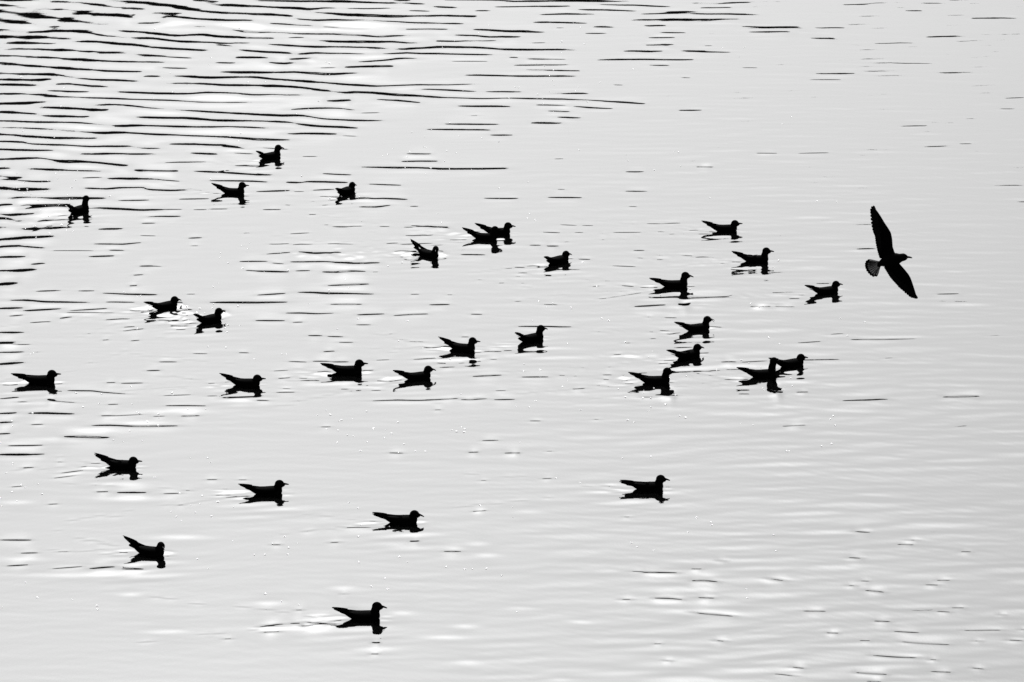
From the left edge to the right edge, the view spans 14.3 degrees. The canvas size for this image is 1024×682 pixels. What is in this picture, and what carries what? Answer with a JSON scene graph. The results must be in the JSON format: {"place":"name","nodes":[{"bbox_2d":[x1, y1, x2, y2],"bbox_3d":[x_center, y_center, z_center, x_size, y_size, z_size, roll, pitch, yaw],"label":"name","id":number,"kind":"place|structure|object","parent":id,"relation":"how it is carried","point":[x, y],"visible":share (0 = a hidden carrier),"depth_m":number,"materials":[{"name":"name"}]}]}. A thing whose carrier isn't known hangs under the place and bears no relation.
{"place":"outdoors","nodes":[
{"label":"outdoors","id":0,"kind":"place"},
{"bbox_2d":[0,0,1023,681],"bbox_3d":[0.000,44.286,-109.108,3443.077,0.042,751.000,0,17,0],"label":"water","id":1,"kind":"structure","parent":0,"point":[884,504],"depth_m":34.50,"materials":[{"name":"grey liquid"}]},
{"bbox_2d":[11,370,60,383],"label":"gull","id":2,"kind":"object","parent":1,"relation":"on","point":[49,377],"visible":1,"depth_m":33.38,"materials":[{"name":"black"}]},
{"bbox_2d":[66,195,90,213],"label":"gull","id":3,"kind":"object","parent":1,"relation":"on","point":[84,207],"visible":1,"depth_m":38.43,"materials":[{"name":"black"}]},
{"bbox_2d":[94,453,141,468],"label":"gull","id":4,"kind":"object","parent":1,"relation":"on","point":[131,462],"visible":1,"depth_m":31.34,"materials":[{"name":"black"}]},
{"bbox_2d":[123,535,164,556],"bbox_3d":[-2.645,1.490,29.538,0.350,0.148,0.110,6,18,19],"label":"gull","id":5,"kind":"object","parent":1,"relation":"on","point":[153,551],"visible":1,"depth_m":29.50,"materials":[{"name":"black"}]},
{"bbox_2d":[144,296,181,309],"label":"gull","id":6,"kind":"object","parent":1,"relation":"on","point":[170,304],"visible":1,"depth_m":35.39,"materials":[{"name":"black"}]},
{"bbox_2d":[193,308,224,322],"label":"gull","id":7,"kind":"object","parent":1,"relation":"on","point":[216,316],"visible":1,"depth_m":35.03,"materials":[{"name":"black"}]},
{"bbox_2d":[211,182,248,194],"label":"gull","id":8,"kind":"object","parent":1,"relation":"on","point":[239,190],"visible":1,"depth_m":39.03,"materials":[{"name":"black"}]},
{"bbox_2d":[219,373,265,386],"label":"gull","id":9,"kind":"object","parent":1,"relation":"on","point":[255,380],"visible":1,"depth_m":33.31,"materials":[{"name":"black"}]},
{"bbox_2d":[239,480,288,495],"bbox_3d":[-1.868,1.113,30.781,0.383,0.136,0.113,-2,17,-7],"label":"gull","id":10,"kind":"object","parent":1,"relation":"on","point":[276,489],"visible":1,"depth_m":30.75,"materials":[{"name":"black"}]},
{"bbox_2d":[256,145,283,158],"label":"gull","id":11,"kind":"object","parent":1,"relation":"on","point":[275,153],"visible":1,"depth_m":40.33,"materials":[{"name":"black"}]},
{"bbox_2d":[320,359,367,374],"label":"gull","id":12,"kind":"object","parent":1,"relation":"on","point":[356,368],"visible":1,"depth_m":33.63,"materials":[{"name":"black"}]},
{"bbox_2d":[335,182,356,194],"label":"gull","id":13,"kind":"object","parent":1,"relation":"on","point":[349,189],"visible":1,"depth_m":39.06,"materials":[{"name":"black"}]},
{"bbox_2d":[332,602,386,620],"bbox_3d":[-1.052,1.874,28.284,0.382,0.153,0.113,0,17,0],"label":"gull","id":14,"kind":"object","parent":1,"relation":"on","point":[373,614],"visible":1,"depth_m":28.26,"materials":[{"name":"black"}]},
{"bbox_2d":[372,510,423,524],"bbox_3d":[-0.839,1.307,30.169,0.384,0.127,0.114,0,17,0],"label":"gull","id":15,"kind":"object","parent":1,"relation":"on","point":[411,517],"visible":1,"depth_m":30.14,"materials":[{"name":"black"}]},
{"bbox_2d":[393,366,435,379],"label":"gull","id":16,"kind":"object","parent":1,"relation":"on","point":[424,374],"visible":1,"depth_m":33.48,"materials":[{"name":"black"}]},
{"bbox_2d":[411,239,438,258],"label":"gull","id":17,"kind":"object","parent":1,"relation":"on","point":[428,253],"visible":1,"depth_m":36.97,"materials":[{"name":"black"}]},
{"bbox_2d":[439,337,480,351],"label":"gull","id":18,"kind":"object","parent":1,"relation":"on","point":[464,347],"visible":1,"depth_m":34.23,"materials":[{"name":"black"}]},
{"bbox_2d":[462,226,501,240],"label":"gull","id":19,"kind":"object","parent":1,"relation":"on","point":[491,235],"visible":1,"depth_m":37.50,"materials":[{"name":"black"}]},
{"bbox_2d":[475,222,515,234],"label":"gull","id":20,"kind":"object","parent":1,"relation":"on","point":[505,230],"visible":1,"depth_m":37.68,"materials":[{"name":"black"}]},
{"bbox_2d":[515,325,547,341],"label":"gull","id":21,"kind":"object","parent":1,"relation":"on","point":[536,336],"visible":1,"depth_m":34.49,"materials":[{"name":"black"}]},
{"bbox_2d":[544,251,571,263],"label":"gull","id":22,"kind":"object","parent":1,"relation":"on","point":[562,258],"visible":1,"depth_m":36.77,"materials":[{"name":"black"}]},
{"bbox_2d":[619,475,669,490],"bbox_3d":[0.999,1.078,30.881,0.384,0.145,0.114,0,17,0],"label":"gull","id":23,"kind":"object","parent":1,"relation":"on","point":[656,484],"visible":1,"depth_m":30.85,"materials":[{"name":"black"}]},
{"bbox_2d":[628,367,675,383],"bbox_3d":[1.141,0.294,33.397,0.393,0.162,0.116,0,17,0],"label":"gull","id":24,"kind":"object","parent":1,"relation":"on","point":[663,378],"visible":1,"depth_m":33.37,"materials":[{"name":"black"}]},
{"bbox_2d":[649,272,692,287],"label":"gull","id":25,"kind":"object","parent":1,"relation":"on","point":[682,282],"visible":1,"depth_m":36.03,"materials":[{"name":"black"}]},
{"bbox_2d":[666,344,703,358],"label":"gull","id":26,"kind":"object","parent":1,"relation":"on","point":[692,353],"visible":1,"depth_m":34.04,"materials":[{"name":"black"}]},
{"bbox_2d":[674,316,714,331],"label":"gull","id":27,"kind":"object","parent":1,"relation":"on","point":[702,326],"visible":1,"depth_m":34.78,"materials":[{"name":"black"}]},
{"bbox_2d":[702,220,742,231],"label":"gull","id":28,"kind":"object","parent":1,"relation":"on","point":[732,226],"visible":1,"depth_m":37.78,"materials":[{"name":"black"}]},
{"bbox_2d":[732,247,773,262],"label":"gull","id":29,"kind":"object","parent":1,"relation":"on","point":[763,256],"visible":1,"depth_m":36.80,"materials":[{"name":"black"}]},
{"bbox_2d":[736,357,781,377],"bbox_3d":[2.024,0.229,33.557,0.381,0.190,0.113,-2,17,-7],"label":"gull","id":30,"kind":"object","parent":1,"relation":"on","point":[770,372],"visible":1,"depth_m":33.53,"materials":[{"name":"black"}]},
{"bbox_2d":[769,354,807,367],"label":"gull","id":31,"kind":"object","parent":1,"relation":"on","point":[798,361],"visible":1,"depth_m":33.81,"materials":[{"name":"black"}]},
{"bbox_2d":[804,281,842,293],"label":"gull","id":32,"kind":"object","parent":1,"relation":"on","point":[833,287],"visible":1,"depth_m":35.84,"materials":[{"name":"black"}]},
{"bbox_2d":[865,206,917,298],"bbox_3d":[2.546,-0.597,27.483,0.359,0.627,0.113,0,0,0],"label":"flying gull","id":33,"kind":"object","parent":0,"point":[891,260],"visible":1,"depth_m":27.46,"materials":[{"name":"black"}]}
]}

